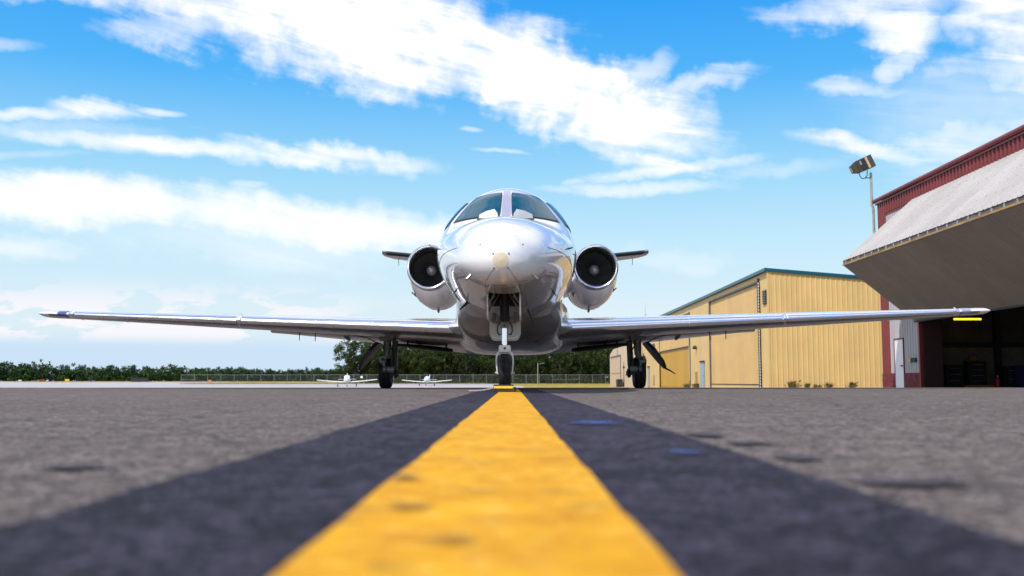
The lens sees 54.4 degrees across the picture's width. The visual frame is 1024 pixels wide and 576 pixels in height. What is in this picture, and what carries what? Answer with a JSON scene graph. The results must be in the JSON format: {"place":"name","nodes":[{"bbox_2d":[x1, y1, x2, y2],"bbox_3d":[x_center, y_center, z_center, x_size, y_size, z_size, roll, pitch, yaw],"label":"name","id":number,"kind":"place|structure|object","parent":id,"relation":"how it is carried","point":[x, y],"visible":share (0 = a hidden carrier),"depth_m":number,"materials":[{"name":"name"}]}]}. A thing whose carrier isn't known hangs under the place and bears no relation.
{"place":"outdoors","nodes":[
{"label":"outdoors","id":0,"kind":"place"},
{"bbox_2d":[0,382,524,387],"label":"concrete apron","id":1,"kind":"object","parent":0,"point":[91,385],"visible":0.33,"depth_m":202.84,"materials":[{"name":"grey concrete"}]},
{"bbox_2d":[318,373,376,386],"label":"light aircraft","id":2,"kind":"object","parent":1,"relation":"on","point":[347,378],"visible":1,"depth_m":176.59,"materials":[{"name":"white metal"}]},
{"bbox_2d":[403,375,449,385],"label":"light aircraft","id":3,"kind":"object","parent":1,"relation":"on","point":[426,379],"visible":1,"depth_m":196.65,"materials":[{"name":"white metal"}]},
{"bbox_2d":[0,388,1023,543],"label":"asphalt apron","id":4,"kind":"object","parent":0,"point":[136,437],"visible":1,"depth_m":2.54,"materials":[{"name":"grey asphalt"}]},
{"bbox_2d":[46,464,114,467],"bbox_3d":[-0.617,0.254,1.419,0.129,0.001,0.094,0,-5,0],"label":"oil stain","id":5,"kind":"object","parent":4,"relation":"on","point":[75,465],"visible":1,"depth_m":1.43,"materials":[{"name":"liquid"}]},
{"bbox_2d":[469,387,492,391],"bbox_3d":[-0.332,1.112,10.883,0.295,0.056,0.048,2,-6,-21],"label":"chock rope","id":6,"kind":"object","parent":4,"relation":"on","point":[488,389],"visible":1,"depth_m":10.88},
{"bbox_2d":[0,388,1023,575],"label":"black border strip","id":7,"kind":"object","parent":4,"relation":"on","point":[706,509],"visible":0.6,"depth_m":0.91,"materials":[{"name":"paint"}]},
{"bbox_2d":[273,389,679,575],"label":"yellow taxi line","id":8,"kind":"object","parent":7,"relation":"on","point":[508,483],"visible":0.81,"depth_m":0.85,"materials":[{"name":"yellow paint"}]},
{"bbox_2d":[393,474,415,478],"bbox_3d":[-0.126,0.225,1.186,0.049,0.001,0.102,0,-5,0],"label":"paint scuff","id":9,"kind":"object","parent":8,"relation":"on","point":[404,476],"visible":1,"depth_m":1.19,"materials":[{"name":"paint"}]},
{"bbox_2d":[391,503,423,505],"bbox_3d":[-0.092,0.199,0.916,0.061,0.001,0.052,-1,-5,8],"label":"paint scuff","id":10,"kind":"object","parent":8,"relation":"on","point":[407,504],"visible":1,"depth_m":0.92,"materials":[{"name":"paint"}]},
{"bbox_2d":[429,536,468,539],"bbox_3d":[-0.048,0.181,0.722,0.066,0.001,0.033,0,-5,0],"label":"paint scuff","id":11,"kind":"object","parent":8,"relation":"on","point":[452,537],"visible":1,"depth_m":0.72,"materials":[{"name":"paint"}]},
{"bbox_2d":[493,385,515,391],"bbox_3d":[-0.080,1.104,10.962,0.250,0.082,0.141,0,-5,0],"label":"wheel chock","id":12,"kind":"object","parent":7,"relation":"on","point":[502,388],"visible":0.97,"depth_m":10.90,"materials":[{"name":"paint"}]},
{"bbox_2d":[581,421,607,422],"bbox_3d":[0.229,0.379,2.816,0.201,0.001,0.332,0,-5,0],"label":"blue paint mark","id":13,"kind":"object","parent":7,"relation":"on","point":[594,422],"visible":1,"depth_m":2.79,"materials":[{"name":"blue paint"}]},
{"bbox_2d":[674,450,694,452],"bbox_3d":[0.285,0.270,1.645,0.076,0.001,0.116,0,-5,0],"label":"blue paint mark","id":14,"kind":"object","parent":7,"relation":"on","point":[683,451],"visible":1,"depth_m":1.64,"materials":[{"name":"blue paint"}]},
{"bbox_2d":[38,188,989,387],"bbox_3d":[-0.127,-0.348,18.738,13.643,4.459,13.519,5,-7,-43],"label":"business jet","id":15,"kind":"object","parent":4,"relation":"on","point":[507,270],"visible":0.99,"depth_m":16.22,"materials":[{"name":"paint"}]},
{"bbox_2d":[358,342,382,368],"bbox_3d":[-2.567,1.228,17.996,0.391,0.487,0.840,0,-5,1],"label":"main gear door","id":16,"kind":"structure","parent":15,"relation":"in","point":[370,353],"depth_m":17.81,"materials":[{"name":"paint"}]},
{"bbox_2d":[397,343,452,351],"bbox_3d":[-1.567,1.083,18.047,0.980,0.159,0.838,0,-5,1],"label":"inboard gear door","id":17,"kind":"structure","parent":15,"relation":"in","point":[414,346],"depth_m":17.76,"materials":[{"name":"black"}]},
{"bbox_2d":[487,294,490,320],"bbox_3d":[-0.261,0.249,11.363,0.016,0.265,1.130,0,-5,1],"label":"nose gear door","id":18,"kind":"structure","parent":15,"relation":"in","point":[488,304],"depth_m":10.94,"materials":[{"name":"white paint"}]},
{"bbox_2d":[519,294,520,320],"bbox_3d":[0.095,0.248,11.359,0.016,0.265,1.130,0,-5,1],"label":"nose gear door","id":19,"kind":"structure","parent":15,"relation":"in","point":[519,294],"depth_m":10.82,"materials":[{"name":"white paint"}]},
{"bbox_2d":[572,343,626,351],"bbox_3d":[1.573,1.073,18.008,0.980,0.159,0.838,0,-5,1],"label":"inboard gear door","id":20,"kind":"structure","parent":15,"relation":"in","point":[603,346],"depth_m":17.73,"materials":[{"name":"black"}]},
{"bbox_2d":[643,341,666,368],"bbox_3d":[2.572,1.211,17.932,0.391,0.487,0.840,0,-5,1],"label":"main gear door","id":21,"kind":"structure","parent":15,"relation":"in","point":[650,348],"depth_m":17.72,"materials":[{"name":"paint"}]},
{"bbox_2d":[686,432,728,435],"bbox_3d":[0.443,0.335,2.281,0.117,0.001,0.216,0,-5,0],"label":"oil stain","id":22,"kind":"object","parent":4,"relation":"on","point":[706,434],"visible":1,"depth_m":2.27,"materials":[{"name":"liquid"}]},
{"bbox_2d":[729,440,772,443],"bbox_3d":[0.474,0.307,1.985,0.111,0.001,0.145,0,-5,0],"label":"oil stain","id":23,"kind":"object","parent":4,"relation":"on","point":[740,442],"visible":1,"depth_m":1.97,"materials":[{"name":"liquid"}]},
{"bbox_2d":[643,268,882,387],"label":"yellow hangar","id":24,"kind":"structure","parent":4,"relation":"on","point":[761,358],"depth_m":62.26,"materials":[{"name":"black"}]},
{"bbox_2d":[647,366,649,386],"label":"side door","id":25,"kind":"structure","parent":24,"relation":"in","point":[647,366],"depth_m":115.81,"materials":[{"name":"grey metal"}]},
{"bbox_2d":[659,313,688,387],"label":"bifold door","id":26,"kind":"structure","parent":24,"relation":"in","point":[675,353],"depth_m":98.21,"materials":[{"name":"gold metal"}]},
{"bbox_2d":[699,361,704,387],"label":"side door","id":27,"kind":"structure","parent":24,"relation":"in","point":[701,362],"depth_m":83.31,"materials":[{"name":"white"}]},
{"bbox_2d":[711,284,758,387],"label":"bifold door","id":28,"kind":"structure","parent":24,"relation":"in","point":[734,357],"depth_m":71.26,"materials":[{"name":"yellow metal"}]},
{"bbox_2d":[785,380,802,387],"bbox_3d":[17.356,5.921,61.364,1.087,0.520,0.712,2,-6,-24],"label":"weed","id":29,"kind":"object","parent":4,"relation":"on","point":[791,384],"visible":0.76,"depth_m":61.34,"materials":[{"name":"green plant"}]},
{"bbox_2d":[774,455,822,458],"bbox_3d":[0.461,0.270,1.591,0.090,0.001,0.124,0,-5,0],"label":"oil stain","id":30,"kind":"object","parent":4,"relation":"on","point":[798,457],"visible":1,"depth_m":1.58,"materials":[{"name":"liquid"}]},
{"bbox_2d":[824,382,833,387],"bbox_3d":[19.583,5.978,61.396,0.841,0.412,0.475,2,-6,-22],"label":"weed","id":31,"kind":"object","parent":4,"relation":"on","point":[828,385],"visible":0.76,"depth_m":61.35,"materials":[{"name":"green plant"}]},
{"bbox_2d":[844,381,857,387],"bbox_3d":[20.932,5.959,61.429,0.860,0.457,0.543,-2,-6,20],"label":"weed","id":32,"kind":"object","parent":4,"relation":"on","point":[852,385],"visible":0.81,"depth_m":61.36,"materials":[{"name":"green plant"}]},
{"bbox_2d":[848,478,971,485],"bbox_3d":[0.474,0.234,1.200,0.174,0.001,0.119,0,-5,0],"label":"oil stain","id":33,"kind":"object","parent":4,"relation":"on","point":[926,481],"visible":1,"depth_m":1.20,"materials":[{"name":"liquid"}]},
{"bbox_2d":[842,124,1023,387],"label":"red hangar","id":34,"kind":"structure","parent":4,"relation":"on","point":[949,235],"depth_m":38.77,"materials":[{"name":"metal"}]},
{"bbox_2d":[849,154,875,233],"bbox_3d":[17.211,-3.944,48.769,1.224,5.207,0.504,0,-5,0],"label":"flood light pole","id":35,"kind":"object","parent":34,"relation":"attached to","point":[859,166],"visible":0.93,"depth_m":48.77,"materials":[{"name":"black metal"}]},
{"bbox_2d":[893,338,905,387],"bbox_3d":[17.749,3.450,45.642,0.162,2.300,1.110,0,-5,0],"label":"side door","id":36,"kind":"structure","parent":34,"relation":"in","point":[899,351],"depth_m":45.62,"materials":[{"name":"white metal"}]},
{"bbox_2d":[842,198,1023,321],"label":"lower door leaf","id":37,"kind":"structure","parent":34,"relation":"in","point":[977,261],"depth_m":35.55,"materials":[{"name":"grey"}]},
{"bbox_2d":[843,149,1023,262],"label":"upper door leaf","id":38,"kind":"structure","parent":34,"relation":"in","point":[999,183],"depth_m":35.80,"materials":[{"name":"grey paint"}]},
{"bbox_2d":[943,365,963,387],"bbox_3d":[20.550,4.113,46.399,0.800,1.050,0.540,0,-5,0],"label":"tool chest","id":39,"kind":"object","parent":34,"relation":"on","point":[953,375],"visible":0.95,"depth_m":46.16,"materials":[{"name":"black metal"}]},
{"bbox_2d":[952,317,981,319],"bbox_3d":[21.075,1.409,46.069,1.350,0.158,0.095,0,-5,0],"label":"light tube","id":40,"kind":"object","parent":34,"relation":"hanging from","point":[967,318],"visible":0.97,"depth_m":46.03,"materials":[{"name":"yellow plastic"}]},
{"bbox_2d":[963,361,986,384],"bbox_3d":[21.600,4.028,46.407,0.850,1.220,0.540,0,-5,0],"label":"tool chest","id":41,"kind":"object","parent":34,"relation":"on","point":[975,372],"visible":0.92,"depth_m":46.18,"materials":[{"name":"black metal"}]},
{"bbox_2d":[968,355,979,360],"bbox_3d":[21.550,3.269,46.448,0.480,0.290,0.480,0,-5,0],"label":"tool bag","id":42,"kind":"object","parent":41,"relation":"on","point":[973,358],"visible":1,"depth_m":46.28,"materials":[{"name":"brown fabric"}]},
{"bbox_2d":[995,375,999,387],"bbox_3d":[22.150,4.258,45.401,0.190,0.575,0.185,0,-5,0],"label":"fire extinguisher","id":43,"kind":"object","parent":34,"relation":"on","point":[997,381],"visible":1,"depth_m":45.33,"materials":[{"name":"red metal"}]},
{"bbox_2d":[999,366,1014,387],"bbox_3d":[23.300,4.138,46.396,0.900,1.000,0.540,0,-5,0],"label":"storage cabinet","id":44,"kind":"object","parent":34,"relation":"on","point":[1006,374],"visible":0.73,"depth_m":46.18,"materials":[{"name":"black metal"}]},
{"bbox_2d":[1014,365,1023,387],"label":"blue drum","id":45,"kind":"object","parent":34,"relation":"on","point":[1019,375],"visible":1,"depth_m":45.76,"materials":[{"name":"blue"}]},
{"bbox_2d":[0,0,1023,380],"label":"sky","id":46,"kind":"structure","parent":0,"point":[255,157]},
{"bbox_2d":[226,381,831,386],"bbox_3d":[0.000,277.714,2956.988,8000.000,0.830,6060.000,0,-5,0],"label":"ground","id":47,"kind":"structure","parent":0,"point":[363,382],"depth_m":278.64,"materials":[{"name":"green plant"}]},
{"bbox_2d":[130,377,148,381],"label":"visual approach box","id":48,"kind":"object","parent":47,"relation":"on","point":[139,379],"visible":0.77,"depth_m":298.33,"materials":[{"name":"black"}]},
{"bbox_2d":[0,359,407,381],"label":"tree line","id":49,"kind":"object","parent":47,"relation":"on","point":[23,372],"visible":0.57,"depth_m":593.28,"materials":[{"name":"green plant"}]},
{"bbox_2d":[0,381,628,387],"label":"dry grass","id":50,"kind":"structure","parent":47,"relation":"on","point":[563,385],"depth_m":226.29,"materials":[{"name":"yellow plant"}]},
{"bbox_2d":[332,340,359,375],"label":"broadleaf tree","id":51,"kind":"object","parent":47,"relation":"on","point":[353,364],"visible":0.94,"depth_m":241.54,"materials":[{"name":"green plant"}]},
{"bbox_2d":[345,341,371,380],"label":"broadleaf tree","id":52,"kind":"object","parent":47,"relation":"on","point":[361,343],"visible":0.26,"depth_m":246.17,"materials":[{"name":"green plant"}]},
{"bbox_2d":[357,342,382,382],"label":"broadleaf tree","id":53,"kind":"object","parent":47,"relation":"on","point":[372,364],"visible":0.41,"depth_m":242.47,"materials":[{"name":"green plant"}]},
{"bbox_2d":[181,374,609,383],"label":"chain link fence","id":54,"kind":"object","parent":47,"relation":"on","point":[446,376],"visible":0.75,"depth_m":225.04,"materials":[{"name":"grey metal"}]},
{"bbox_2d":[389,346,409,380],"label":"broadleaf tree","id":55,"kind":"object","parent":47,"relation":"on","point":[403,369],"visible":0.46,"depth_m":243.85,"materials":[{"name":"green plant"}]},
{"bbox_2d":[397,348,422,382],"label":"broadleaf tree","id":56,"kind":"object","parent":47,"relation":"on","point":[408,351],"visible":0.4,"depth_m":246.18,"materials":[{"name":"green plant"}]},
{"bbox_2d":[405,349,435,380],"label":"broadleaf tree","id":57,"kind":"object","parent":47,"relation":"on","point":[425,354],"visible":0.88,"depth_m":242.53,"materials":[{"name":"green plant"}]},
{"bbox_2d":[421,350,444,380],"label":"broadleaf tree","id":58,"kind":"object","parent":47,"relation":"on","point":[434,372],"visible":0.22,"depth_m":247.00,"materials":[{"name":"green plant"}]},
{"bbox_2d":[428,351,455,378],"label":"broadleaf tree","id":59,"kind":"object","parent":47,"relation":"on","point":[445,369],"visible":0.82,"depth_m":243.55,"materials":[{"name":"green plant"}]},
{"bbox_2d":[442,352,468,376],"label":"broadleaf tree","id":60,"kind":"object","parent":47,"relation":"on","point":[456,373],"visible":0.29,"depth_m":246.66,"materials":[{"name":"green plant"}]},
{"bbox_2d":[453,352,479,381],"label":"broadleaf tree","id":61,"kind":"object","parent":47,"relation":"on","point":[466,362],"visible":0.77,"depth_m":242.29,"materials":[{"name":"green plant"}]},
{"bbox_2d":[332,347,618,383],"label":"wood","id":62,"kind":"object","parent":47,"relation":"on","point":[452,378],"visible":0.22,"depth_m":240.57,"materials":[{"name":"green plant"}]},
{"bbox_2d":[466,355,492,382],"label":"broadleaf tree","id":63,"kind":"object","parent":47,"relation":"on","point":[478,371],"visible":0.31,"depth_m":247.22,"materials":[{"name":"green plant"}]},
{"bbox_2d":[476,354,498,383],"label":"broadleaf tree","id":64,"kind":"object","parent":47,"relation":"on","point":[492,362],"visible":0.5,"depth_m":242.73,"materials":[{"name":"green plant"}]},
{"bbox_2d":[491,355,514,368],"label":"broadleaf tree","id":65,"kind":"object","parent":47,"relation":"on","point":[494,358],"visible":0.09,"depth_m":245.49,"materials":[{"name":"green plant"}]},
{"bbox_2d":[510,355,527,382],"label":"broadleaf tree","id":66,"kind":"object","parent":47,"relation":"on","point":[522,362],"visible":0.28,"depth_m":242.68,"materials":[{"name":"green plant"}]},
{"bbox_2d":[514,355,537,382],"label":"broadleaf tree","id":67,"kind":"object","parent":47,"relation":"on","point":[527,370],"visible":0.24,"depth_m":247.57,"materials":[{"name":"green plant"}]},
{"bbox_2d":[524,355,550,379],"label":"broadleaf tree","id":68,"kind":"object","parent":47,"relation":"on","point":[530,364],"visible":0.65,"depth_m":243.44,"materials":[{"name":"green plant"}]},
{"bbox_2d":[538,354,559,381],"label":"broadleaf tree","id":69,"kind":"object","parent":47,"relation":"on","point":[547,365],"visible":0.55,"depth_m":245.84,"materials":[{"name":"green plant"}]},
{"bbox_2d":[549,352,572,381],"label":"broadleaf tree","id":70,"kind":"object","parent":47,"relation":"on","point":[557,360],"visible":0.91,"depth_m":242.43,"materials":[{"name":"green plant"}]},
{"bbox_2d":[556,351,577,382],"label":"broadleaf tree","id":71,"kind":"object","parent":47,"relation":"on","point":[568,354],"visible":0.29,"depth_m":247.50,"materials":[{"name":"green plant"}]},
{"bbox_2d":[569,351,592,383],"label":"broadleaf tree","id":72,"kind":"object","parent":47,"relation":"on","point":[586,367],"visible":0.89,"depth_m":243.70,"materials":[{"name":"green plant"}]},
{"bbox_2d":[577,350,599,382],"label":"broadleaf tree","id":73,"kind":"object","parent":47,"relation":"on","point":[589,372],"visible":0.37,"depth_m":246.10,"materials":[{"name":"green plant"}]},
{"bbox_2d":[585,348,610,383],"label":"broadleaf tree","id":74,"kind":"object","parent":47,"relation":"on","point":[599,355],"visible":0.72,"depth_m":242.01,"materials":[{"name":"green plant"}]},
{"bbox_2d":[597,347,617,375],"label":"broadleaf tree","id":75,"kind":"object","parent":47,"relation":"on","point":[611,349],"visible":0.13,"depth_m":246.31,"materials":[{"name":"green plant"}]},
{"bbox_2d":[616,379,622,386],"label":"electrical cabinet","id":76,"kind":"object","parent":47,"relation":"on","point":[619,382],"visible":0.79,"depth_m":141.78,"materials":[{"name":"grey metal"}]},
{"bbox_2d":[610,343,660,387],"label":"cream hangar","id":77,"kind":"structure","parent":47,"relation":"on","point":[618,357],"depth_m":146.81,"materials":[{"name":"beige metal"}]},
{"bbox_2d":[611,356,619,386],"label":"hangar door","id":78,"kind":"structure","parent":77,"relation":"in","point":[615,362],"depth_m":153.60,"materials":[{"name":"beige metal"}]},
{"bbox_2d":[964,385,994,387],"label":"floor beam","id":79,"kind":"structure","parent":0,"point":[979,386],"depth_m":45.78,"materials":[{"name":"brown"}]}
]}

